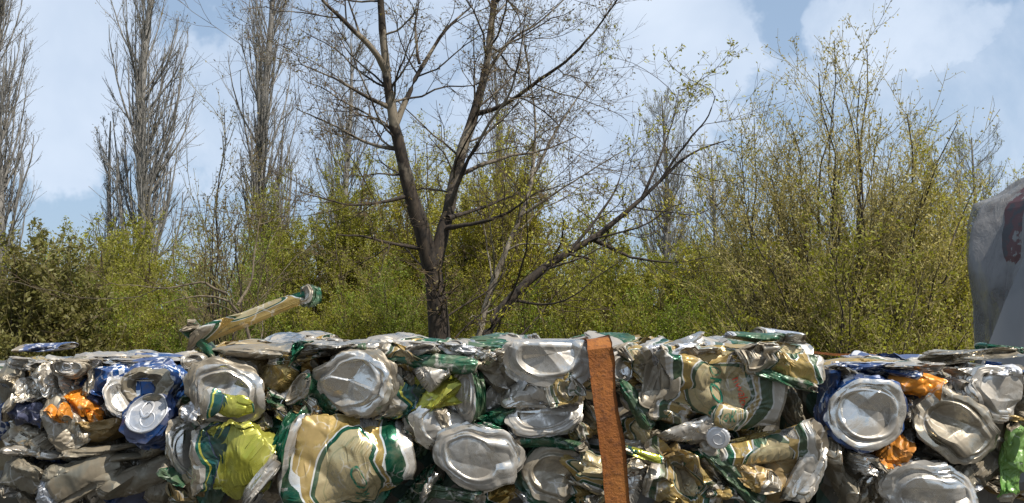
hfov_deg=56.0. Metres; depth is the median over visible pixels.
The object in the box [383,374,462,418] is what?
crushed can
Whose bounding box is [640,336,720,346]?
crushed can
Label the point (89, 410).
crushed can
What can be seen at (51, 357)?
crushed can
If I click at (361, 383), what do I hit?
crushed can
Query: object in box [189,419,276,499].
crushed can
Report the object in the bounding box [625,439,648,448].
crushed can
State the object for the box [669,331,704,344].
crushed can
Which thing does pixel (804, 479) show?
crushed can
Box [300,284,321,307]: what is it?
crushed can
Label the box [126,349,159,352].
crushed can
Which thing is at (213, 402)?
crushed can
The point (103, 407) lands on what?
crushed can
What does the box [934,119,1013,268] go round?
bush
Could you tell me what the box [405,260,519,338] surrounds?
thicket bush
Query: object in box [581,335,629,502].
steel strap
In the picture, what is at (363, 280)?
thicket bush
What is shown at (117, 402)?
crushed can
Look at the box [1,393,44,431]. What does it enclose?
crushed can
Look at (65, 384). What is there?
crushed can
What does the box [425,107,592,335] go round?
young willow
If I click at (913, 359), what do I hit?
crushed can
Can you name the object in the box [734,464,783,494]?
crushed can
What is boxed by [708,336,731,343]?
crushed can
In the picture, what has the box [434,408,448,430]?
crushed can
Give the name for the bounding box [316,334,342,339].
crushed can
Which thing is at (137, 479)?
crushed can
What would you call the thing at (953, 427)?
crushed can
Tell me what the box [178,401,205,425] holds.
crushed can
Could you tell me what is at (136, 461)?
crushed can
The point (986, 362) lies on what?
crushed can
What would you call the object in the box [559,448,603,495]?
crushed can
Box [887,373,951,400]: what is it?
crushed can
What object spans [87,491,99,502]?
crushed can
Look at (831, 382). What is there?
crushed can
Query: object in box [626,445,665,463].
crushed can
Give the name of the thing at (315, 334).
crushed can
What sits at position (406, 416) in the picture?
crushed can
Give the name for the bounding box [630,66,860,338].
flowering bush
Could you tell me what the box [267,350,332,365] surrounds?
crushed can
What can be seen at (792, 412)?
crushed can
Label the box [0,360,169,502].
can bale
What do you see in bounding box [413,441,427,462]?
crushed can
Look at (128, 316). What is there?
thicket bush
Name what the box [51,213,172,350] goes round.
thicket bush
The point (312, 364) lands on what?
crushed can
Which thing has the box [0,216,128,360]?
dark bush
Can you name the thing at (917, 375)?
crushed can
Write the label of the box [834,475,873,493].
crushed can
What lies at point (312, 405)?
crushed can
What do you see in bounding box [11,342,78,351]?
crushed can
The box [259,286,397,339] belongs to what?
thicket bush
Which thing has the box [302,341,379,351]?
crushed can
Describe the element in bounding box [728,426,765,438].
crushed can
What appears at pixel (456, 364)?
crushed can
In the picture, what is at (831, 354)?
steel strap
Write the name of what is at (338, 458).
crushed can
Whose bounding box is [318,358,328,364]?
crushed can
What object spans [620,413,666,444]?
crushed can
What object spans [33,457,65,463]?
crushed can
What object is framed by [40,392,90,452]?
crushed can
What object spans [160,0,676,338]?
bare tree
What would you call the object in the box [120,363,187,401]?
crushed can
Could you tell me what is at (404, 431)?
crushed can
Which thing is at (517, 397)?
crushed can
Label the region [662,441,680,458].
crushed can
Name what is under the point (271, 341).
crushed can
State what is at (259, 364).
crushed can
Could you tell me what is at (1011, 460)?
crushed can
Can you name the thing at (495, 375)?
crushed can
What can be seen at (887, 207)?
flowering bush
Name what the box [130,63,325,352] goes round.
budding bush
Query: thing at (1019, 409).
crushed can
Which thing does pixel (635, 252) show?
thicket bush
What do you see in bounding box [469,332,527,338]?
crushed can
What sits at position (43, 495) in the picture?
crushed can
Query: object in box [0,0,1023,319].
sky
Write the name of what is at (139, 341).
thicket bush
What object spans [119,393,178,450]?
crushed can
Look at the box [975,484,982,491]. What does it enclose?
crushed can
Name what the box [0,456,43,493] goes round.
crushed can
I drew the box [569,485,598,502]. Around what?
crushed can
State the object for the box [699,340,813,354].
crushed can
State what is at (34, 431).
crushed can
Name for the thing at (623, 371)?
crushed can
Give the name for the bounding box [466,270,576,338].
thicket bush
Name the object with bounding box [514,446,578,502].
crushed can
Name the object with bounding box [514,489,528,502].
crushed can
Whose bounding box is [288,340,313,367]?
crushed can
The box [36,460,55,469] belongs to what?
crushed can
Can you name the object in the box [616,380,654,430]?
crushed can
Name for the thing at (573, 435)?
crushed can
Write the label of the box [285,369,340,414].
crushed can
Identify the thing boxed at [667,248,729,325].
thicket bush
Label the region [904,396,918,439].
crushed can
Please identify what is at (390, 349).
crushed can
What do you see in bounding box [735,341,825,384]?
crushed can
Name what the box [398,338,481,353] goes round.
crushed can
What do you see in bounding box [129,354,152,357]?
crushed can
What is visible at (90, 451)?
crushed can
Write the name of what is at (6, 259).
thicket bush
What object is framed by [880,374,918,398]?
crushed can
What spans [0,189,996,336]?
wood
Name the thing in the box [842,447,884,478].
crushed can
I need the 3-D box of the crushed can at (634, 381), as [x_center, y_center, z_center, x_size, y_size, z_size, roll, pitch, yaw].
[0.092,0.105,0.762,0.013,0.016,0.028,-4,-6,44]
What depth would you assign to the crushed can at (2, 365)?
0.85 m
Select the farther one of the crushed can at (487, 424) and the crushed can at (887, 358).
the crushed can at (887, 358)
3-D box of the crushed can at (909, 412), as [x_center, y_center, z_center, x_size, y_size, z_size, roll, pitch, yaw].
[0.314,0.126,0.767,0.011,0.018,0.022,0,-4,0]
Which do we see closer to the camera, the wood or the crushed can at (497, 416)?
the crushed can at (497, 416)
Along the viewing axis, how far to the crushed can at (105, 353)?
0.87 m
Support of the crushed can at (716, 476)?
on the crushed can at (730, 474)
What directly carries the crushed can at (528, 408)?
on the crushed can at (547, 421)
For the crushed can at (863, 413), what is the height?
0.064 m
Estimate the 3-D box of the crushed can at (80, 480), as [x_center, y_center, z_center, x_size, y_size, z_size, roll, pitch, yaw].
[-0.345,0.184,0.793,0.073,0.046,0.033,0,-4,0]
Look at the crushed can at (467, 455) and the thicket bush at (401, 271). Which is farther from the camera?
the thicket bush at (401, 271)
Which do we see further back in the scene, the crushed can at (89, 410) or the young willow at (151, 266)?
the young willow at (151, 266)
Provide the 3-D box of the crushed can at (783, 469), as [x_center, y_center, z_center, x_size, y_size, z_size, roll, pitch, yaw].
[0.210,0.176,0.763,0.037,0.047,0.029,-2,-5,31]
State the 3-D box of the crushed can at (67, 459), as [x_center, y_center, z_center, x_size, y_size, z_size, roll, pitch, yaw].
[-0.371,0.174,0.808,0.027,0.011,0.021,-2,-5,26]
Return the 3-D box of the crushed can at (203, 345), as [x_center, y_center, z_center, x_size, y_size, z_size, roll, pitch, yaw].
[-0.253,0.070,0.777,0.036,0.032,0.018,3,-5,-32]
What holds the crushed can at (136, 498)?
on the can bale at (3, 460)
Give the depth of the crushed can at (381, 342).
0.81 m
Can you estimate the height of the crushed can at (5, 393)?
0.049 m
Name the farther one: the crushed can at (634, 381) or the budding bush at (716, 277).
the budding bush at (716, 277)
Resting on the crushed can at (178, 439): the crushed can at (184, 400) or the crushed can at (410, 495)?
the crushed can at (184, 400)
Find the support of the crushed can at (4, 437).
on the crushed can at (60, 461)
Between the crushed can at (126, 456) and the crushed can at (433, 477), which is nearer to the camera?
the crushed can at (433, 477)
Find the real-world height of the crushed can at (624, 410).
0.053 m
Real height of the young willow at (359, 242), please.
4.971 m
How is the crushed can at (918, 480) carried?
on the can bale at (824, 493)
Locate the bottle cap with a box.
[706,425,730,448]
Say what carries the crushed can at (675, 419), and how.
on the crushed can at (704, 384)
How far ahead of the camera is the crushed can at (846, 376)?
0.76 m
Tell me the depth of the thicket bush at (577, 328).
11.48 m
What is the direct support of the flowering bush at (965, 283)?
on the ground
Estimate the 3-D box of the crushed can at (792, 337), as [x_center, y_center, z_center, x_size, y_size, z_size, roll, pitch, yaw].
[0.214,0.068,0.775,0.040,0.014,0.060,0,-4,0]
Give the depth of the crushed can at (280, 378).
0.76 m
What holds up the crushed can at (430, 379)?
on the crushed can at (415, 396)
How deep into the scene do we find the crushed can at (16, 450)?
0.79 m
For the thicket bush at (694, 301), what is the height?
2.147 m
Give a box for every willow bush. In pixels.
[673,175,978,363]
[919,139,1023,295]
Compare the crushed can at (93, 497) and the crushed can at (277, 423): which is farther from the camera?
the crushed can at (93, 497)
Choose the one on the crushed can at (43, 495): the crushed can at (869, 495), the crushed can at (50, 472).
the crushed can at (50, 472)
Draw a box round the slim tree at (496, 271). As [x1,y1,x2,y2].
[456,0,706,335]
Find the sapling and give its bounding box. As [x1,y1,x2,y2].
[0,126,350,340]
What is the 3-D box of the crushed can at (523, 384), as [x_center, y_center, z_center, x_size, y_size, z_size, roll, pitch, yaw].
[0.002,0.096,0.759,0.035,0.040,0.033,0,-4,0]
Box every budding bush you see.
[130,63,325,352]
[689,110,877,329]
[787,98,980,322]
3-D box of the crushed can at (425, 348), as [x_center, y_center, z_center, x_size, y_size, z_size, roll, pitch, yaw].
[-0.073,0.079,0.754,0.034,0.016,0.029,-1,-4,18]
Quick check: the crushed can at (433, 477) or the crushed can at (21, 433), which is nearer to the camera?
the crushed can at (433, 477)
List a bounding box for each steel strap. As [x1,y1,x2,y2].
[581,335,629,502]
[814,351,874,355]
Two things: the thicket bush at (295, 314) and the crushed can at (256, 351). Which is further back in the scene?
the thicket bush at (295, 314)
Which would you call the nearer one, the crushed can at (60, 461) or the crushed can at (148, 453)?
the crushed can at (148, 453)
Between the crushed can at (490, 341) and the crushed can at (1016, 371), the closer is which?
the crushed can at (1016, 371)
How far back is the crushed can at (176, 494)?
0.75 m
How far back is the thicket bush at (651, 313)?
17.43 m
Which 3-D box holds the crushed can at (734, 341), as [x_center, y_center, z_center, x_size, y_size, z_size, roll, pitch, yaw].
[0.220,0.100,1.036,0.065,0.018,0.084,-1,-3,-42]
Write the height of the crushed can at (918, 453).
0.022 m
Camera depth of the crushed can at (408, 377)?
0.75 m
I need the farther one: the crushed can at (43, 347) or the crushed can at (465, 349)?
the crushed can at (43, 347)
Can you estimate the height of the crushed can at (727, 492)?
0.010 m
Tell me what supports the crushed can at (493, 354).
on the crushed can at (495, 375)
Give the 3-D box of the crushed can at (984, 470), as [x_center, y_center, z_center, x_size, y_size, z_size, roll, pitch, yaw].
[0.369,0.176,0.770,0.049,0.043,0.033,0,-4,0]
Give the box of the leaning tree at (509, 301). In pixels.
[467,15,790,336]
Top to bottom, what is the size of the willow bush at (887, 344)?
2.756 m
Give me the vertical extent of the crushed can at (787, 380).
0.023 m
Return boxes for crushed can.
[0,352,91,370]
[0,360,16,402]
[0,374,24,392]
[0,402,31,440]
[0,445,62,459]
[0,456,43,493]
[0,485,21,497]
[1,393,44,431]
[1,429,35,464]
[6,356,46,371]
[7,420,55,455]
[8,420,27,437]
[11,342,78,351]
[13,372,52,402]
[15,369,28,378]
[15,493,26,502]
[16,488,36,502]
[25,425,47,437]
[29,356,46,360]
[31,361,61,398]
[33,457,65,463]
[34,397,45,403]
[35,478,55,502]
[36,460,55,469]
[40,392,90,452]
[42,402,72,423]
[42,463,68,481]
[45,354,72,359]
[45,449,132,502]
[50,358,92,378]
[56,351,127,360]
[57,376,76,404]
[57,442,138,457]
[62,458,74,461]
[63,386,105,421]
[70,451,164,463]
[74,375,86,385]
[75,418,123,444]
[75,495,89,502]
[79,377,104,404]
[81,357,104,395]
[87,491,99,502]
[89,356,180,364]
[93,357,176,395]
[95,454,170,499]
[98,491,147,502]
[99,403,115,418]
[99,436,126,449]
[102,376,129,419]
[117,364,177,380]
[119,351,134,355]
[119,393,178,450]
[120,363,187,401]
[125,438,150,465]
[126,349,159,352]
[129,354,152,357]
[136,353,183,356]
[139,448,164,459]
[143,481,168,502]
[156,463,186,487]
[165,416,193,474]
[165,465,204,502]
[175,350,221,357]
[175,395,189,409]
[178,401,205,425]
[179,319,218,356]
[180,351,208,371]
[183,356,265,421]
[186,287,317,350]
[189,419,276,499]
[196,489,225,502]
[199,386,254,419]
[212,343,342,359]
[216,338,266,358]
[239,358,268,404]
[241,452,281,502]
[254,415,281,434]
[257,412,272,429]
[258,340,374,354]
[259,362,304,392]
[262,480,280,502]
[265,332,342,342]
[265,387,285,411]
[265,392,287,411]
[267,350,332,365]
[272,405,310,479]
[273,390,322,420]
[276,413,415,502]
[284,354,319,373]
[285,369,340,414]
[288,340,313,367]
[292,405,307,416]
[299,331,350,341]
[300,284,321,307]
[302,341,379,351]
[312,348,403,418]
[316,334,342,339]
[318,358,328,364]
[346,339,440,349]
[346,343,367,348]
[359,488,392,502]
[367,332,418,339]
[372,410,405,420]
[381,342,422,372]
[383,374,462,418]
[387,353,481,374]
[392,335,450,340]
[396,463,444,502]
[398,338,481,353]
[401,367,414,385]
[401,424,423,447]
[402,405,464,449]
[405,343,439,355]
[405,409,412,424]
[412,366,451,391]
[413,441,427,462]
[413,478,485,502]
[415,337,510,344]
[419,464,436,493]
[419,471,440,502]
[433,421,526,493]
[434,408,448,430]
[438,339,508,356]
[443,344,482,354]
[454,369,485,423]
[468,348,490,360]
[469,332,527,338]
[474,350,516,392]
[475,406,514,426]
[476,421,504,429]
[484,484,520,502]
[486,385,509,411]
[489,352,496,360]
[493,348,530,390]
[498,333,523,340]
[500,383,582,409]
[501,339,589,386]
[504,401,582,437]
[514,436,588,451]
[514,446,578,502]
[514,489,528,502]
[524,333,540,338]
[524,401,544,410]
[544,373,586,407]
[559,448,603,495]
[566,486,587,502]
[568,431,589,447]
[569,336,586,338]
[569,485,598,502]
[572,490,604,502]
[573,397,597,441]
[574,332,636,342]
[582,379,591,391]
[584,331,623,345]
[587,436,599,451]
[612,342,644,383]
[614,350,633,385]
[616,376,639,394]
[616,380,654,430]
[619,408,632,439]
[620,383,695,425]
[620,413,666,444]
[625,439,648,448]
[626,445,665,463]
[627,457,649,502]
[631,334,665,344]
[637,343,700,369]
[639,344,787,430]
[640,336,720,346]
[641,436,721,502]
[650,429,668,441]
[654,420,673,443]
[656,415,727,444]
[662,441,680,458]
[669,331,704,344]
[680,446,705,466]
[690,445,747,502]
[697,345,740,361]
[698,440,766,502]
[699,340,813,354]
[704,486,736,499]
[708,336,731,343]
[708,418,828,467]
[711,402,748,430]
[722,331,784,342]
[722,337,753,343]
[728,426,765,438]
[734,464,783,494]
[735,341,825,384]
[752,327,806,343]
[753,369,817,392]
[761,459,796,502]
[779,441,827,502]
[782,386,805,424]
[813,373,908,453]
[816,368,840,432]
[824,355,871,360]
[824,358,892,365]
[824,437,861,502]
[828,361,894,376]
[831,361,883,363]
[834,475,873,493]
[841,350,921,360]
[841,373,858,378]
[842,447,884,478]
[860,482,884,502]
[866,356,909,361]
[870,434,916,479]
[874,457,978,502]
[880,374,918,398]
[881,369,922,379]
[883,361,945,372]
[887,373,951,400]
[903,428,914,441]
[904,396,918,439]
[905,399,912,420]
[908,357,920,361]
[911,388,1000,464]
[911,442,932,460]
[917,347,1023,364]
[922,446,949,462]
[928,362,975,375]
[930,458,953,465]
[933,370,947,378]
[942,367,971,376]
[944,376,975,389]
[950,365,1023,423]
[952,448,998,487]
[974,342,1023,353]
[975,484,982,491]
[983,364,1022,378]
[983,475,1023,500]
[984,360,1023,384]
[996,421,1023,502]
[1007,397,1023,426]
[1009,415,1023,424]
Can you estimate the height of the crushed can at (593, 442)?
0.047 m
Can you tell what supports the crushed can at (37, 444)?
on the crushed can at (16, 450)
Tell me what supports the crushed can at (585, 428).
on the crushed can at (584, 468)
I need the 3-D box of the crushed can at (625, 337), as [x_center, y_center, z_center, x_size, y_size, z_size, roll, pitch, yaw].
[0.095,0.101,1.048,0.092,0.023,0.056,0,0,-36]
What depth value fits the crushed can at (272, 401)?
0.75 m
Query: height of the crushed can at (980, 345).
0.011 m
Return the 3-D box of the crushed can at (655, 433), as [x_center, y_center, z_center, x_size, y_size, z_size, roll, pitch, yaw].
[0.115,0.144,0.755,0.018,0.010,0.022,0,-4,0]
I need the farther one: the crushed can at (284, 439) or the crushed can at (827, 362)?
the crushed can at (827, 362)
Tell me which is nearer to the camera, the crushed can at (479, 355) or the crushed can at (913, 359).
the crushed can at (479, 355)
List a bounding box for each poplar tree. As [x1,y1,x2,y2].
[0,0,46,285]
[82,0,212,297]
[86,107,135,270]
[212,0,319,275]
[305,22,389,287]
[470,30,526,224]
[624,71,697,291]
[675,134,747,276]
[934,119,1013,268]
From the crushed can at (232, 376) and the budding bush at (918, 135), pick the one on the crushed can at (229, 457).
the crushed can at (232, 376)
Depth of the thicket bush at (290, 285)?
16.77 m
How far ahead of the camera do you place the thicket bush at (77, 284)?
16.79 m
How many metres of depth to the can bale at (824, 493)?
0.80 m
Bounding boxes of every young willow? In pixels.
[93,209,180,344]
[224,164,322,297]
[260,142,421,336]
[343,111,504,327]
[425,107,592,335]
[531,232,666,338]
[616,224,745,333]
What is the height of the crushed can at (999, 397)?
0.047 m
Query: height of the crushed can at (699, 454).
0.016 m
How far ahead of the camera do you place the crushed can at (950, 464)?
0.79 m
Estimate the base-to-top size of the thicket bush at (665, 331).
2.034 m
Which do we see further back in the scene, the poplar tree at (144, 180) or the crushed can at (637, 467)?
the poplar tree at (144, 180)
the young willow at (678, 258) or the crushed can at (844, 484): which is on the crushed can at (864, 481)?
the crushed can at (844, 484)
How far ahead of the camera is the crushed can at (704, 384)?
0.75 m
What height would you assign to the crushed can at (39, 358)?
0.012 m
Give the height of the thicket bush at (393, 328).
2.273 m
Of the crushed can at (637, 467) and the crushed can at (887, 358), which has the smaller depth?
the crushed can at (637, 467)
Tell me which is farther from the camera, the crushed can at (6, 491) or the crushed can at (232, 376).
the crushed can at (6, 491)
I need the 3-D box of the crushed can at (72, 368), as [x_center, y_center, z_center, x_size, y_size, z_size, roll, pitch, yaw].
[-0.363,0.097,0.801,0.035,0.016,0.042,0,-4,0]
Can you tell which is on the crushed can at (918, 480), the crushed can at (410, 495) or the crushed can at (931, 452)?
the crushed can at (931, 452)
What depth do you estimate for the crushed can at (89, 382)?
0.80 m
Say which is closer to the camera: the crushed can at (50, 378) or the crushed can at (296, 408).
the crushed can at (296, 408)
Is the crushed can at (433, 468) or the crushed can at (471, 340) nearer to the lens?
the crushed can at (433, 468)
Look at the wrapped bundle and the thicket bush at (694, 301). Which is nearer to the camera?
the wrapped bundle
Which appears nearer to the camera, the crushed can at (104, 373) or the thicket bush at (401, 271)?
the crushed can at (104, 373)
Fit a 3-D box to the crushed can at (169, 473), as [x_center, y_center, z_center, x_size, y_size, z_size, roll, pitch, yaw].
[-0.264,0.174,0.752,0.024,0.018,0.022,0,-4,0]
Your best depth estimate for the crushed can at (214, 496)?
0.78 m
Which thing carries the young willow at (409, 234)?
on the ground
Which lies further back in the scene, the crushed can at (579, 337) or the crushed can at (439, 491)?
the crushed can at (579, 337)
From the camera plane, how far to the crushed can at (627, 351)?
0.76 m
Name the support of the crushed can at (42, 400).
on the crushed can at (22, 413)
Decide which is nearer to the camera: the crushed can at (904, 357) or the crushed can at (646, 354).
the crushed can at (646, 354)
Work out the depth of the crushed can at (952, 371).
0.77 m
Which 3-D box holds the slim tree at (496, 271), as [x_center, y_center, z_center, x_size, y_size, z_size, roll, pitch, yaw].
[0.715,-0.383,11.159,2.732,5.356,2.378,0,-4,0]
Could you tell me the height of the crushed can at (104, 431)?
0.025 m
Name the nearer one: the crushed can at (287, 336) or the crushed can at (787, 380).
the crushed can at (787, 380)
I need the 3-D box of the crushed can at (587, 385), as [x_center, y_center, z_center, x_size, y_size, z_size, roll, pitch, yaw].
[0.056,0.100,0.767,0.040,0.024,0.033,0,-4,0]
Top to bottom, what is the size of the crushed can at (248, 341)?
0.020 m
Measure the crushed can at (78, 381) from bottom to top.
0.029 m
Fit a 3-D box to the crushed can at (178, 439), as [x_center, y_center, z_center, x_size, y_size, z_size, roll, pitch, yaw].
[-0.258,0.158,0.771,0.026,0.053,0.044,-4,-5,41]
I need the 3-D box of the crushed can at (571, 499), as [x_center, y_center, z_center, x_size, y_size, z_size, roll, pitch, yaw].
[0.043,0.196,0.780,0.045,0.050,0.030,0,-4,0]
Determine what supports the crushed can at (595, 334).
on the can bale at (397, 493)
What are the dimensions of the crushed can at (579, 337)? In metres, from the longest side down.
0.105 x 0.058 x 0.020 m
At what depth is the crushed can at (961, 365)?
0.81 m
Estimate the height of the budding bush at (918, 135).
4.467 m
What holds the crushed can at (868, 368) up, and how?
on the crushed can at (863, 413)
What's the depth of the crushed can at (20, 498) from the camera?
0.82 m
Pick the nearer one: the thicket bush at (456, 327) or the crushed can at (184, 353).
the crushed can at (184, 353)
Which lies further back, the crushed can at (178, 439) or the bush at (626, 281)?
the bush at (626, 281)
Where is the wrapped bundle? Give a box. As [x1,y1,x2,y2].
[967,177,1023,366]
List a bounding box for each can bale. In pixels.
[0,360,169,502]
[205,357,779,502]
[779,362,1023,502]
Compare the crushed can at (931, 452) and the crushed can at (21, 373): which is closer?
the crushed can at (931, 452)
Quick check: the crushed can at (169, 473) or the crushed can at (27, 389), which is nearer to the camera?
the crushed can at (169, 473)
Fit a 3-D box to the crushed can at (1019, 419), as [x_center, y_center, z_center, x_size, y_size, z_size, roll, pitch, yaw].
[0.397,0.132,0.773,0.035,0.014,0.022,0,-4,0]
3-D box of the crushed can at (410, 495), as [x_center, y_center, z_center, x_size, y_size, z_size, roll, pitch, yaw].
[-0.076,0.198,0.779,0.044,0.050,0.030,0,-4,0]
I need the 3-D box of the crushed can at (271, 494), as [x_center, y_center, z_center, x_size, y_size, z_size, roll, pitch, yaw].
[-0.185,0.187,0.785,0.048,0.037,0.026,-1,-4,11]
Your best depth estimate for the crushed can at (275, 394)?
0.76 m
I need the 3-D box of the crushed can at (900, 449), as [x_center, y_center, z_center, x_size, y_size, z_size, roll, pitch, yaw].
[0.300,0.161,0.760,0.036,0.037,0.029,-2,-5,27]
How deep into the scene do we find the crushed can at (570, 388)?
0.73 m
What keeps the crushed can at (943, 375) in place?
on the crushed can
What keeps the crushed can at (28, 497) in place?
on the can bale at (3, 460)
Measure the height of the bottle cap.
0.018 m
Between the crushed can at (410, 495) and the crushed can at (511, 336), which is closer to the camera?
the crushed can at (410, 495)
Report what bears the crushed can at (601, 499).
on the can bale at (397, 493)
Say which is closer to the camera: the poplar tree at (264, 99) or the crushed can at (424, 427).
the crushed can at (424, 427)
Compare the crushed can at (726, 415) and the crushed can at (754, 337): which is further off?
the crushed can at (754, 337)
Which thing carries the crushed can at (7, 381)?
in the can bale at (3, 460)
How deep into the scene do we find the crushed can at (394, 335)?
1.03 m
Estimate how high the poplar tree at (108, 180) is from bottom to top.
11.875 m
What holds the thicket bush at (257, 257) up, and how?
on the ground
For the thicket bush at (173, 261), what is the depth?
17.57 m
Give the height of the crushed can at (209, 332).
0.052 m
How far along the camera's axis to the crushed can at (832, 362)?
0.87 m
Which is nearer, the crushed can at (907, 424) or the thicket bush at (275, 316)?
the crushed can at (907, 424)
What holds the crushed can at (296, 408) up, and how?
on the crushed can at (284, 439)
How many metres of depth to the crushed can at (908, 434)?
0.77 m
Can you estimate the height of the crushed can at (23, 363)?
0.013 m
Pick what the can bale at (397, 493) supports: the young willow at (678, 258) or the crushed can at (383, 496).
the crushed can at (383, 496)
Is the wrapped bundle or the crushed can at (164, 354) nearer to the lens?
the crushed can at (164, 354)
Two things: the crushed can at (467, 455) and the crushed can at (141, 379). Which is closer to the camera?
the crushed can at (467, 455)
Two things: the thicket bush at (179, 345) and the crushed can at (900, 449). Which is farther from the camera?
the thicket bush at (179, 345)
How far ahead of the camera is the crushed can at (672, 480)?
0.75 m
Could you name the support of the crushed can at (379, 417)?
on the crushed can at (338, 458)
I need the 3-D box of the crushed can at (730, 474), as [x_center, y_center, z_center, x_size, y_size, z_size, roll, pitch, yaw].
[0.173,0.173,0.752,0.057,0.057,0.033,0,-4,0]
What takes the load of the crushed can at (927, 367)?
on the crushed can at (868, 368)
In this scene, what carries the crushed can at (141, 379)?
on the crushed can at (104, 373)
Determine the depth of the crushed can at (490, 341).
0.93 m
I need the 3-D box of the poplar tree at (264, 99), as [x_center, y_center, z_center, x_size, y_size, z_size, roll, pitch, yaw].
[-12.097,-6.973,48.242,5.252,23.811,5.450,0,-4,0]
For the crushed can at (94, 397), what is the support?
on the crushed can at (104, 373)
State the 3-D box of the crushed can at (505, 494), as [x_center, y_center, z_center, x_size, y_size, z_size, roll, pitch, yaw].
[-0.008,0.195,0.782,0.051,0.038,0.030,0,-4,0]
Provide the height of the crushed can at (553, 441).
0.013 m
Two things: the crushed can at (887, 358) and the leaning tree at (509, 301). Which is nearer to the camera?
the crushed can at (887, 358)
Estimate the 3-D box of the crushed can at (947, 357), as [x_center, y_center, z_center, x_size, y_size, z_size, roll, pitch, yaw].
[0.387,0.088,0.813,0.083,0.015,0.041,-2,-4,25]
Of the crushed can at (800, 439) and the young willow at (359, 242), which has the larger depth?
the young willow at (359, 242)
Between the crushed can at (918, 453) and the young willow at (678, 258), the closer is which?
the crushed can at (918, 453)
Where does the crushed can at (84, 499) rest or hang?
on the can bale at (3, 460)
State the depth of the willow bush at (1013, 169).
15.22 m
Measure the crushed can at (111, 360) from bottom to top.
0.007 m
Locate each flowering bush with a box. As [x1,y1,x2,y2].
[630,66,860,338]
[686,0,1023,359]
[843,107,985,354]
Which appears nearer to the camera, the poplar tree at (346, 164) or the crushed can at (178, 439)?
the crushed can at (178, 439)
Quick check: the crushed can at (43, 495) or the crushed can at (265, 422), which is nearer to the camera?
the crushed can at (265, 422)
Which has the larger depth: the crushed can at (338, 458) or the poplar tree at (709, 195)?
the poplar tree at (709, 195)
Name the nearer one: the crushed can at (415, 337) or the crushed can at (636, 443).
the crushed can at (636, 443)
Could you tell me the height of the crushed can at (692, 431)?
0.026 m
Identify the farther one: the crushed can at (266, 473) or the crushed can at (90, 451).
the crushed can at (90, 451)
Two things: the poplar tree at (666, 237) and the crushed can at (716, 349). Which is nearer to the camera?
the crushed can at (716, 349)
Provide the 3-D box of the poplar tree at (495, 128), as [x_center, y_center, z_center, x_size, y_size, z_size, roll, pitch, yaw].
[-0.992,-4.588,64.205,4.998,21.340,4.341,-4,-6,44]
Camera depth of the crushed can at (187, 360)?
0.77 m
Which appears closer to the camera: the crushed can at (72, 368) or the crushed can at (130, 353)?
the crushed can at (72, 368)
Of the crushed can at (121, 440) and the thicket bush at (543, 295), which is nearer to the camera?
the crushed can at (121, 440)
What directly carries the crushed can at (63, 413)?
on the crushed can at (65, 436)
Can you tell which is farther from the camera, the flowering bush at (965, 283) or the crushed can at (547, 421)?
the flowering bush at (965, 283)
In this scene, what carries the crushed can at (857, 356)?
on the can bale at (824, 493)
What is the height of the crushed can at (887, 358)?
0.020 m
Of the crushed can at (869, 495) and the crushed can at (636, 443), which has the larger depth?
the crushed can at (869, 495)
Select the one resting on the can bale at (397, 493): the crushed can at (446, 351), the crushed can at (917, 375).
the crushed can at (446, 351)
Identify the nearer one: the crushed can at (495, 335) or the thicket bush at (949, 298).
the crushed can at (495, 335)
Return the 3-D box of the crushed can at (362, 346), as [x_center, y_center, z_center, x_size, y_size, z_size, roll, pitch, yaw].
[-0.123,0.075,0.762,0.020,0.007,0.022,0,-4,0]
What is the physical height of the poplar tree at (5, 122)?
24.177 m
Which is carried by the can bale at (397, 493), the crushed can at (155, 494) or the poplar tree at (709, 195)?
the crushed can at (155, 494)
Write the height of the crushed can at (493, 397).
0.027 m
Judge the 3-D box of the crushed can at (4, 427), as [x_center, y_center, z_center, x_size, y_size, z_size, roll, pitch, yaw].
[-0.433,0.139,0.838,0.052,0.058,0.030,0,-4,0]
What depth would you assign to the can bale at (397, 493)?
0.79 m
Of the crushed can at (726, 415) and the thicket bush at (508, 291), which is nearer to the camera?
the crushed can at (726, 415)
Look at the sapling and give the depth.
7.83 m
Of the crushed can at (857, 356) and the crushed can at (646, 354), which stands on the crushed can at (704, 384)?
the crushed can at (646, 354)
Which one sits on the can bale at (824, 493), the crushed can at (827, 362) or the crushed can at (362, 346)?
the crushed can at (827, 362)
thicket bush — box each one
[0,235,118,338]
[0,255,38,319]
[4,253,149,353]
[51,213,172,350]
[96,273,199,352]
[108,226,221,350]
[145,263,269,353]
[177,222,305,334]
[215,263,314,340]
[227,227,354,336]
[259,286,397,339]
[311,266,428,337]
[316,240,426,334]
[359,251,479,336]
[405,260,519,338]
[418,236,544,338]
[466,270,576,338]
[490,237,606,336]
[535,250,661,338]
[544,214,683,330]
[585,279,709,340]
[604,240,741,336]
[630,272,762,337]
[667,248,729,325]
[896,258,962,335]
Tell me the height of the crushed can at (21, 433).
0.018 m
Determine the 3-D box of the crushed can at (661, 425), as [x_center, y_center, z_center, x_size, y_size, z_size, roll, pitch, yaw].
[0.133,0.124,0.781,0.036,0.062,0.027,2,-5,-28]
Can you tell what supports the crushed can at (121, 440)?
on the crushed can at (93, 497)
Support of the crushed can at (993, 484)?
on the can bale at (824, 493)
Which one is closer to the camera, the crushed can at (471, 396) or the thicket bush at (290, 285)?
the crushed can at (471, 396)
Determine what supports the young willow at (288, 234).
on the ground
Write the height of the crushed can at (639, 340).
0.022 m
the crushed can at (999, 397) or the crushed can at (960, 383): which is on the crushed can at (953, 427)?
the crushed can at (960, 383)
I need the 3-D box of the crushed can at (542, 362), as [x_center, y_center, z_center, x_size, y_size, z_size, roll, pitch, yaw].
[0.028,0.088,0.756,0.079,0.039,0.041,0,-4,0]

